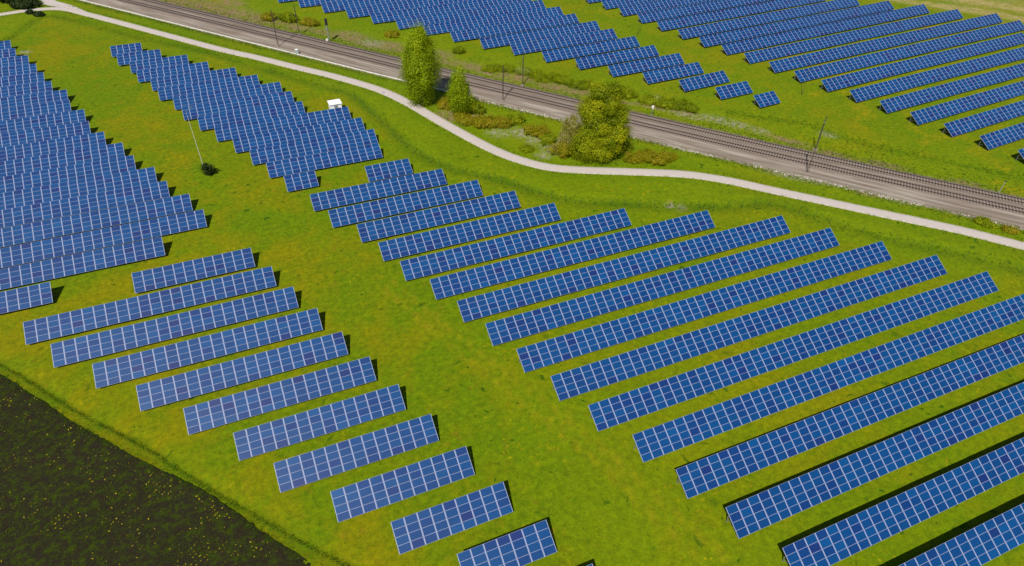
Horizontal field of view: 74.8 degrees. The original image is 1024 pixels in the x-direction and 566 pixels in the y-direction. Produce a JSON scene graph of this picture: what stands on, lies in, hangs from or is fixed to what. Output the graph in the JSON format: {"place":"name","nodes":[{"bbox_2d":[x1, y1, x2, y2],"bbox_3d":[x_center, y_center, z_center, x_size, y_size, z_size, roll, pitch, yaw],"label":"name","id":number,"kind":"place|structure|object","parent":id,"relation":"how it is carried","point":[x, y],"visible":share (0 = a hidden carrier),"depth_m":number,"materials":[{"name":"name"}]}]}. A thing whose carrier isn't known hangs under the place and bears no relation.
{"place":"outdoors","nodes":[
{"label":"outdoors","id":0,"kind":"place"},
{"bbox_2d":[0,375,310,565],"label":"ploughed field","id":1,"kind":"structure","parent":0,"point":[32,481],"depth_m":85.05,"materials":[{"name":"soil"}]},
{"bbox_2d":[0,380,306,565],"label":"field weeds","id":2,"kind":"object","parent":1,"relation":"on","point":[113,500],"visible":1,"depth_m":84.52,"materials":[{"name":"green plant"}]},
{"bbox_2d":[0,0,1023,565],"bbox_3d":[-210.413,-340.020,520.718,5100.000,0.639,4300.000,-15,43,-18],"label":"ground","id":3,"kind":"structure","parent":0,"point":[576,480],"depth_m":118.32,"materials":[{"name":"green plant"}]},
{"bbox_2d":[0,55,29,67],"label":"solar table","id":4,"kind":"object","parent":3,"relation":"on","point":[12,61],"visible":0.74,"depth_m":189.11,"materials":[{"name":"glass"}]},
{"bbox_2d":[0,64,37,77],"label":"solar table","id":5,"kind":"object","parent":3,"relation":"on","point":[12,71],"visible":0.69,"depth_m":184.35,"materials":[{"name":"glass"}]},
{"bbox_2d":[0,72,45,86],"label":"solar table","id":6,"kind":"object","parent":3,"relation":"on","point":[22,79],"visible":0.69,"depth_m":179.82,"materials":[{"name":"glass"}]},
{"bbox_2d":[0,282,52,313],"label":"solar table","id":7,"kind":"object","parent":3,"relation":"on","point":[24,298],"visible":1,"depth_m":113.28,"materials":[{"name":"glass"}]},
{"bbox_2d":[0,81,52,97],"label":"solar table","id":8,"kind":"object","parent":3,"relation":"on","point":[24,89],"visible":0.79,"depth_m":175.25,"materials":[{"name":"glass"}]},
{"bbox_2d":[0,89,68,108],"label":"solar table","id":9,"kind":"object","parent":3,"relation":"on","point":[27,100],"visible":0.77,"depth_m":170.89,"materials":[{"name":"glass"}]},
{"bbox_2d":[0,100,71,120],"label":"solar table","id":10,"kind":"object","parent":3,"relation":"on","point":[32,110],"visible":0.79,"depth_m":166.16,"materials":[{"name":"glass"}]},
{"bbox_2d":[0,109,85,133],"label":"solar table","id":11,"kind":"object","parent":3,"relation":"on","point":[42,121],"visible":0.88,"depth_m":161.84,"materials":[{"name":"glass"}]},
{"bbox_2d":[0,121,90,146],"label":"solar table","id":12,"kind":"object","parent":3,"relation":"on","point":[36,135],"visible":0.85,"depth_m":157.07,"materials":[{"name":"glass"}]},
{"bbox_2d":[0,132,105,161],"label":"solar table","id":13,"kind":"object","parent":3,"relation":"on","point":[39,148],"visible":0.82,"depth_m":152.66,"materials":[{"name":"glass"}]},
{"bbox_2d":[0,143,124,176],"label":"solar table","id":14,"kind":"object","parent":3,"relation":"on","point":[45,162],"visible":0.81,"depth_m":148.33,"materials":[{"name":"glass"}]},
{"bbox_2d":[0,155,135,192],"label":"solar table","id":15,"kind":"object","parent":3,"relation":"on","point":[44,178],"visible":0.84,"depth_m":143.76,"materials":[{"name":"glass"}]},
{"bbox_2d":[0,167,156,209],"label":"solar table","id":16,"kind":"object","parent":3,"relation":"on","point":[74,188],"visible":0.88,"depth_m":139.51,"materials":[{"name":"glass"}]},
{"bbox_2d":[0,237,164,289],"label":"solar table","id":17,"kind":"object","parent":3,"relation":"on","point":[34,272],"visible":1,"depth_m":120.63,"materials":[{"name":"glass"}]},
{"bbox_2d":[0,181,169,227],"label":"solar table","id":18,"kind":"object","parent":3,"relation":"on","point":[71,206],"visible":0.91,"depth_m":135.07,"materials":[{"name":"glass"}]},
{"bbox_2d":[0,194,192,247],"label":"solar table","id":19,"kind":"object","parent":3,"relation":"on","point":[24,233],"visible":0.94,"depth_m":130.82,"materials":[{"name":"glass"}]},
{"bbox_2d":[0,209,206,267],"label":"solar table","id":20,"kind":"object","parent":3,"relation":"on","point":[47,248],"visible":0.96,"depth_m":126.33,"materials":[{"name":"glass"}]},
{"bbox_2d":[110,43,141,56],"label":"solar table","id":21,"kind":"object","parent":3,"relation":"on","point":[130,48],"visible":0.75,"depth_m":197.49,"materials":[{"name":"glass"}]},
{"bbox_2d":[116,49,161,66],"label":"solar table","id":22,"kind":"object","parent":3,"relation":"on","point":[124,59],"visible":0.84,"depth_m":193.30,"materials":[{"name":"glass"}]},
{"bbox_2d":[23,266,275,344],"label":"solar table","id":23,"kind":"object","parent":3,"relation":"on","point":[57,325],"visible":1,"depth_m":112.26,"materials":[{"name":"glass"}]},
{"bbox_2d":[129,55,188,73],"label":"solar table","id":24,"kind":"object","parent":3,"relation":"on","point":[135,66],"visible":0.85,"depth_m":189.94,"materials":[{"name":"glass"}]},
{"bbox_2d":[136,62,209,82],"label":"solar table","id":25,"kind":"object","parent":3,"relation":"on","point":[148,75],"visible":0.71,"depth_m":185.76,"materials":[{"name":"glass"}]},
{"bbox_2d":[50,287,297,367],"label":"solar table","id":26,"kind":"object","parent":3,"relation":"on","point":[99,344],"visible":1,"depth_m":108.38,"materials":[{"name":"glass"}]},
{"bbox_2d":[131,248,254,292],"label":"solar table","id":27,"kind":"object","parent":3,"relation":"on","point":[165,276],"visible":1,"depth_m":119.56,"materials":[{"name":"glass"}]},
{"bbox_2d":[150,68,236,91],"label":"solar table","id":28,"kind":"object","parent":3,"relation":"on","point":[175,80],"visible":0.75,"depth_m":182.37,"materials":[{"name":"glass"}]},
{"bbox_2d":[92,308,322,388],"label":"solar table","id":29,"kind":"object","parent":3,"relation":"on","point":[125,368],"visible":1,"depth_m":104.88,"materials":[{"name":"glass"}]},
{"bbox_2d":[157,75,259,100],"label":"solar table","id":30,"kind":"object","parent":3,"relation":"on","point":[208,86],"visible":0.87,"depth_m":178.35,"materials":[{"name":"glass"}]},
{"bbox_2d":[172,82,282,109],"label":"solar table","id":31,"kind":"object","parent":3,"relation":"on","point":[217,96],"visible":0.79,"depth_m":174.74,"materials":[{"name":"glass"}]},
{"bbox_2d":[181,91,293,119],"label":"solar table","id":32,"kind":"object","parent":3,"relation":"on","point":[196,111],"visible":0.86,"depth_m":170.37,"materials":[{"name":"glass"}]},
{"bbox_2d":[136,331,347,410],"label":"solar table","id":33,"kind":"object","parent":3,"relation":"on","point":[227,372],"visible":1,"depth_m":101.34,"materials":[{"name":"glass"}]},
{"bbox_2d":[197,101,304,130],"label":"solar table","id":34,"kind":"object","parent":3,"relation":"on","point":[249,115],"visible":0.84,"depth_m":166.20,"materials":[{"name":"glass"}]},
{"bbox_2d":[82,0,445,91],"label":"cable trough","id":35,"kind":"object","parent":3,"relation":"on","point":[256,43],"visible":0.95,"depth_m":205.72,"materials":[{"name":"concrete"}]},
{"bbox_2d":[183,356,375,434],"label":"solar table","id":36,"kind":"object","parent":3,"relation":"on","point":[265,400],"visible":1,"depth_m":97.84,"materials":[{"name":"glass"}]},
{"bbox_2d":[214,106,350,141],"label":"solar table","id":37,"kind":"object","parent":3,"relation":"on","point":[278,123],"visible":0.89,"depth_m":163.11,"materials":[{"name":"glass"}]},
{"bbox_2d":[233,117,364,153],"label":"solar table","id":38,"kind":"object","parent":3,"relation":"on","point":[241,144],"visible":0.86,"depth_m":158.93,"materials":[{"name":"glass"}]},
{"bbox_2d":[284,170,318,191],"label":"solar table","id":39,"kind":"object","parent":3,"relation":"on","point":[303,180],"visible":1,"depth_m":143.20,"materials":[{"name":"glass"}]},
{"bbox_2d":[249,129,377,165],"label":"solar table","id":40,"kind":"object","parent":3,"relation":"on","point":[315,146],"visible":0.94,"depth_m":154.66,"materials":[{"name":"glass"}]},
{"bbox_2d":[233,384,405,460],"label":"solar table","id":41,"kind":"object","parent":3,"relation":"on","point":[304,424],"visible":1,"depth_m":94.25,"materials":[{"name":"glass"}]},
{"bbox_2d":[266,143,382,178],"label":"solar table","id":42,"kind":"object","parent":3,"relation":"on","point":[307,163],"visible":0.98,"depth_m":150.00,"materials":[{"name":"glass"}]},
{"bbox_2d":[273,414,438,492],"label":"solar table","id":43,"kind":"object","parent":3,"relation":"on","point":[310,470],"visible":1,"depth_m":90.42,"materials":[{"name":"glass"}]},
{"bbox_2d":[321,0,411,12],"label":"solar table","id":44,"kind":"object","parent":3,"relation":"on","point":[333,6],"visible":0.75,"depth_m":231.98,"materials":[{"name":"glass"}]},
{"bbox_2d":[310,169,446,211],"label":"solar table","id":45,"kind":"object","parent":3,"relation":"on","point":[419,181],"visible":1,"depth_m":141.03,"materials":[{"name":"glass"}]},
{"bbox_2d":[364,158,412,182],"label":"solar table","id":46,"kind":"object","parent":3,"relation":"on","point":[391,169],"visible":0.98,"depth_m":147.29,"materials":[{"name":"glass"}]},
{"bbox_2d":[330,446,474,521],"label":"solar table","id":47,"kind":"object","parent":3,"relation":"on","point":[415,476],"visible":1,"depth_m":86.87,"materials":[{"name":"glass"}]},
{"bbox_2d":[328,180,482,227],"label":"solar table","id":48,"kind":"object","parent":3,"relation":"on","point":[410,202],"visible":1,"depth_m":137.19,"materials":[{"name":"glass"}]},
{"bbox_2d":[346,0,473,18],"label":"solar table","id":49,"kind":"object","parent":3,"relation":"on","point":[373,9],"visible":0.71,"depth_m":230.54,"materials":[{"name":"glass"}]},
{"bbox_2d":[394,8,446,109],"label":"poplar tree","id":50,"kind":"object","parent":3,"relation":"on","point":[420,68],"visible":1,"depth_m":167.17,"materials":[{"name":"green plant"}]},
{"bbox_2d":[357,191,520,242],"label":"solar table","id":51,"kind":"object","parent":3,"relation":"on","point":[392,226],"visible":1,"depth_m":133.81,"materials":[{"name":"glass"}]},
{"bbox_2d":[370,0,530,23],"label":"solar table","id":52,"kind":"object","parent":3,"relation":"on","point":[414,12],"visible":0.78,"depth_m":229.09,"materials":[{"name":"glass"}]},
{"bbox_2d":[391,482,512,553],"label":"solar table","id":53,"kind":"object","parent":3,"relation":"on","point":[462,504],"visible":1,"depth_m":83.31,"materials":[{"name":"glass"}]},
{"bbox_2d":[444,61,475,116],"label":"young tree","id":54,"kind":"object","parent":3,"relation":"on","point":[460,99],"visible":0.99,"depth_m":166.80,"materials":[{"name":"green plant"}]},
{"bbox_2d":[378,203,560,260],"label":"solar table","id":55,"kind":"object","parent":3,"relation":"on","point":[459,233],"visible":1,"depth_m":129.94,"materials":[{"name":"glass"}]},
{"bbox_2d":[396,0,545,29],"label":"solar table","id":56,"kind":"object","parent":3,"relation":"on","point":[477,13],"visible":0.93,"depth_m":226.26,"materials":[{"name":"glass"}]},
{"bbox_2d":[423,6,563,34],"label":"solar table","id":57,"kind":"object","parent":3,"relation":"on","point":[444,27],"visible":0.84,"depth_m":221.74,"materials":[{"name":"glass"}]},
{"bbox_2d":[457,520,556,565],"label":"solar table","id":58,"kind":"object","parent":3,"relation":"on","point":[503,547],"visible":1,"depth_m":80.20,"materials":[{"name":"glass"}]},
{"bbox_2d":[0,7,1023,249],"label":"footpath","id":59,"kind":"structure","parent":3,"relation":"on","point":[460,132],"depth_m":152.17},
{"bbox_2d":[450,14,579,42],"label":"solar table","id":60,"kind":"object","parent":3,"relation":"on","point":[497,30],"visible":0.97,"depth_m":217.09,"materials":[{"name":"glass"}]},
{"bbox_2d":[400,208,631,280],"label":"solar table","id":61,"kind":"object","parent":3,"relation":"on","point":[561,232],"visible":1,"depth_m":127.06,"materials":[{"name":"glass"}]},
{"bbox_2d":[522,121,551,136],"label":"bush","id":62,"kind":"object","parent":3,"relation":"on","point":[537,130],"visible":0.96,"depth_m":162.90,"materials":[{"name":"green plant"}]},
{"bbox_2d":[480,21,599,48],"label":"solar table","id":63,"kind":"object","parent":3,"relation":"on","point":[529,36],"visible":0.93,"depth_m":212.53,"materials":[{"name":"glass"}]},
{"bbox_2d":[79,0,1023,229],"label":"railway bed","id":64,"kind":"object","parent":3,"relation":"on","point":[949,204],"visible":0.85,"depth_m":162.73,"materials":[{"name":"grey gravel"}]},
{"bbox_2d":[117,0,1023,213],"bbox_3d":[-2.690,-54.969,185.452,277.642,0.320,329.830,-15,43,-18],"label":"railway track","id":65,"kind":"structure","parent":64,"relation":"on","point":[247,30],"depth_m":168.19,"materials":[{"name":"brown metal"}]},
{"bbox_2d":[142,0,1023,204],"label":"railway track","id":66,"kind":"structure","parent":64,"relation":"on","point":[261,27],"depth_m":171.19,"materials":[{"name":"brown metal"}]},
{"bbox_2d":[544,140,573,158],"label":"bush","id":67,"kind":"object","parent":3,"relation":"on","point":[564,153],"visible":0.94,"depth_m":154.93,"materials":[{"name":"green plant"}]},
{"bbox_2d":[510,29,616,54],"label":"solar table","id":68,"kind":"object","parent":3,"relation":"on","point":[559,42],"visible":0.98,"depth_m":208.26,"materials":[{"name":"glass"}]},
{"bbox_2d":[557,113,582,147],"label":"blossoming shrub","id":69,"kind":"object","parent":3,"relation":"on","point":[567,123],"visible":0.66,"depth_m":156.11,"materials":[{"name":"beige plant"}]},
{"bbox_2d":[429,210,714,299],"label":"solar table","id":70,"kind":"object","parent":3,"relation":"on","point":[537,262],"visible":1,"depth_m":124.75,"materials":[{"name":"glass"}]},
{"bbox_2d":[542,36,639,62],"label":"solar table","id":71,"kind":"object","parent":3,"relation":"on","point":[586,49],"visible":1,"depth_m":203.88,"materials":[{"name":"glass"}]},
{"bbox_2d":[562,77,636,162],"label":"willow tree","id":72,"kind":"object","parent":3,"relation":"on","point":[605,132],"visible":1,"depth_m":149.04,"materials":[{"name":"green plant"}]},
{"bbox_2d":[575,45,658,68],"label":"solar table","id":73,"kind":"object","parent":3,"relation":"on","point":[614,57],"visible":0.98,"depth_m":199.32,"materials":[{"name":"glass"}]},
{"bbox_2d":[457,215,790,321],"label":"solar table","id":74,"kind":"object","parent":3,"relation":"on","point":[607,272],"visible":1,"depth_m":121.72,"materials":[{"name":"glass"}]},
{"bbox_2d":[602,0,656,8],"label":"solar table","id":75,"kind":"object","parent":3,"relation":"on","point":[608,4],"visible":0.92,"depth_m":238.52,"materials":[{"name":"glass"}]},
{"bbox_2d":[608,53,684,76],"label":"solar table","id":76,"kind":"object","parent":3,"relation":"on","point":[655,63],"visible":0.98,"depth_m":195.15,"materials":[{"name":"glass"}]},
{"bbox_2d":[635,148,672,165],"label":"bush","id":77,"kind":"object","parent":3,"relation":"on","point":[654,158],"visible":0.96,"depth_m":153.63,"materials":[{"name":"green plant"}]},
{"bbox_2d":[485,228,838,345],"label":"solar table","id":78,"kind":"object","parent":3,"relation":"on","point":[562,313],"visible":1,"depth_m":117.95,"materials":[{"name":"glass"}]},
{"bbox_2d":[619,0,712,16],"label":"solar table","id":79,"kind":"object","parent":3,"relation":"on","point":[645,7],"visible":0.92,"depth_m":236.20,"materials":[{"name":"glass"}]},
{"bbox_2d":[312,79,1022,272],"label":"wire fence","id":80,"kind":"object","parent":3,"relation":"on","point":[668,200],"visible":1,"depth_m":140.18,"materials":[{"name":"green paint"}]},
{"bbox_2d":[643,62,703,84],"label":"solar table","id":81,"kind":"object","parent":3,"relation":"on","point":[669,73],"visible":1,"depth_m":191.00,"materials":[{"name":"glass"}]},
{"bbox_2d":[516,241,891,371],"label":"solar table","id":82,"kind":"object","parent":3,"relation":"on","point":[712,302],"visible":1,"depth_m":114.03,"materials":[{"name":"glass"}]},
{"bbox_2d":[679,70,729,92],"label":"solar table","id":83,"kind":"object","parent":3,"relation":"on","point":[702,81],"visible":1,"depth_m":187.01,"materials":[{"name":"glass"}]},
{"bbox_2d":[637,0,772,22],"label":"solar table","id":84,"kind":"object","parent":3,"relation":"on","point":[665,14],"visible":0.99,"depth_m":233.85,"materials":[{"name":"glass"}]},
{"bbox_2d":[715,81,752,99],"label":"solar table","id":85,"kind":"object","parent":3,"relation":"on","point":[733,90],"visible":1,"depth_m":182.64,"materials":[{"name":"glass"}]},
{"bbox_2d":[657,0,824,31],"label":"solar table","id":86,"kind":"object","parent":3,"relation":"on","point":[685,21],"visible":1,"depth_m":231.24,"materials":[{"name":"glass"}]},
{"bbox_2d":[550,255,946,400],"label":"solar table","id":87,"kind":"object","parent":3,"relation":"on","point":[635,362],"visible":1,"depth_m":110.12,"materials":[{"name":"glass"}]},
{"bbox_2d":[753,91,780,108],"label":"solar table","id":88,"kind":"object","parent":3,"relation":"on","point":[766,99],"visible":1,"depth_m":178.55,"materials":[{"name":"glass"}]},
{"bbox_2d":[678,0,859,39],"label":"solar table","id":89,"kind":"object","parent":3,"relation":"on","point":[715,27],"visible":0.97,"depth_m":227.97,"materials":[{"name":"glass"}]},
{"bbox_2d":[588,271,998,430],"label":"solar table","id":90,"kind":"object","parent":3,"relation":"on","point":[613,410],"visible":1,"depth_m":106.08,"materials":[{"name":"glass"}]},
{"bbox_2d":[699,1,893,46],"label":"solar table","id":91,"kind":"object","parent":3,"relation":"on","point":[746,33],"visible":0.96,"depth_m":224.00,"materials":[{"name":"glass"}]},
{"bbox_2d":[722,4,929,55],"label":"solar table","id":92,"kind":"object","parent":3,"relation":"on","point":[787,36],"visible":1,"depth_m":220.21,"materials":[{"name":"glass"}]},
{"bbox_2d":[632,294,1023,461],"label":"solar table","id":93,"kind":"object","parent":3,"relation":"on","point":[833,377],"visible":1,"depth_m":101.66,"materials":[{"name":"glass"}]},
{"bbox_2d":[675,334,1023,498],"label":"solar table","id":94,"kind":"object","parent":3,"relation":"on","point":[726,467],"visible":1,"depth_m":96.14,"materials":[{"name":"glass"}]},
{"bbox_2d":[744,9,963,63],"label":"solar table","id":95,"kind":"object","parent":3,"relation":"on","point":[822,42],"visible":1,"depth_m":215.70,"materials":[{"name":"glass"}]},
{"bbox_2d":[725,382,1023,538],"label":"solar table","id":96,"kind":"object","parent":3,"relation":"on","point":[845,470],"visible":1,"depth_m":90.52,"materials":[{"name":"glass"}]},
{"bbox_2d":[769,13,1002,72],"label":"solar table","id":97,"kind":"object","parent":3,"relation":"on","point":[823,56],"visible":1,"depth_m":211.55,"materials":[{"name":"glass"}]},
{"bbox_2d":[782,437,1023,565],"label":"solar table","id":98,"kind":"object","parent":3,"relation":"on","point":[879,529],"visible":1,"depth_m":85.19,"materials":[{"name":"glass"}]},
{"bbox_2d":[794,20,1023,82],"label":"solar table","id":99,"kind":"object","parent":3,"relation":"on","point":[837,67],"visible":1,"depth_m":206.43,"materials":[{"name":"glass"}]},
{"bbox_2d":[820,33,1023,92],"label":"solar table","id":100,"kind":"object","parent":3,"relation":"on","point":[875,73],"visible":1,"depth_m":199.90,"materials":[{"name":"glass"}]},
{"bbox_2d":[849,47,1023,102],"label":"solar table","id":101,"kind":"object","parent":3,"relation":"on","point":[914,80],"visible":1,"depth_m":192.78,"materials":[{"name":"glass"}]},
{"bbox_2d":[879,63,1023,112],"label":"solar table","id":102,"kind":"object","parent":3,"relation":"on","point":[893,104],"visible":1,"depth_m":185.68,"materials":[{"name":"glass"}]},
{"bbox_2d":[899,503,1023,565],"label":"solar table","id":103,"kind":"object","parent":3,"relation":"on","point":[975,546],"visible":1,"depth_m":81.72,"materials":[{"name":"glass"}]},
{"bbox_2d":[909,81,1023,125],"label":"solar table","id":104,"kind":"object","parent":3,"relation":"on","point":[946,109],"visible":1,"depth_m":178.57,"materials":[{"name":"glass"}]},
{"bbox_2d":[942,100,1023,137],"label":"solar table","id":105,"kind":"object","parent":3,"relation":"on","point":[976,121],"visible":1,"depth_m":171.48,"materials":[{"name":"glass"}]},
{"bbox_2d":[978,122,1023,149],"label":"solar table","id":106,"kind":"object","parent":3,"relation":"on","point":[1004,136],"visible":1,"depth_m":164.23,"materials":[{"name":"glass"}]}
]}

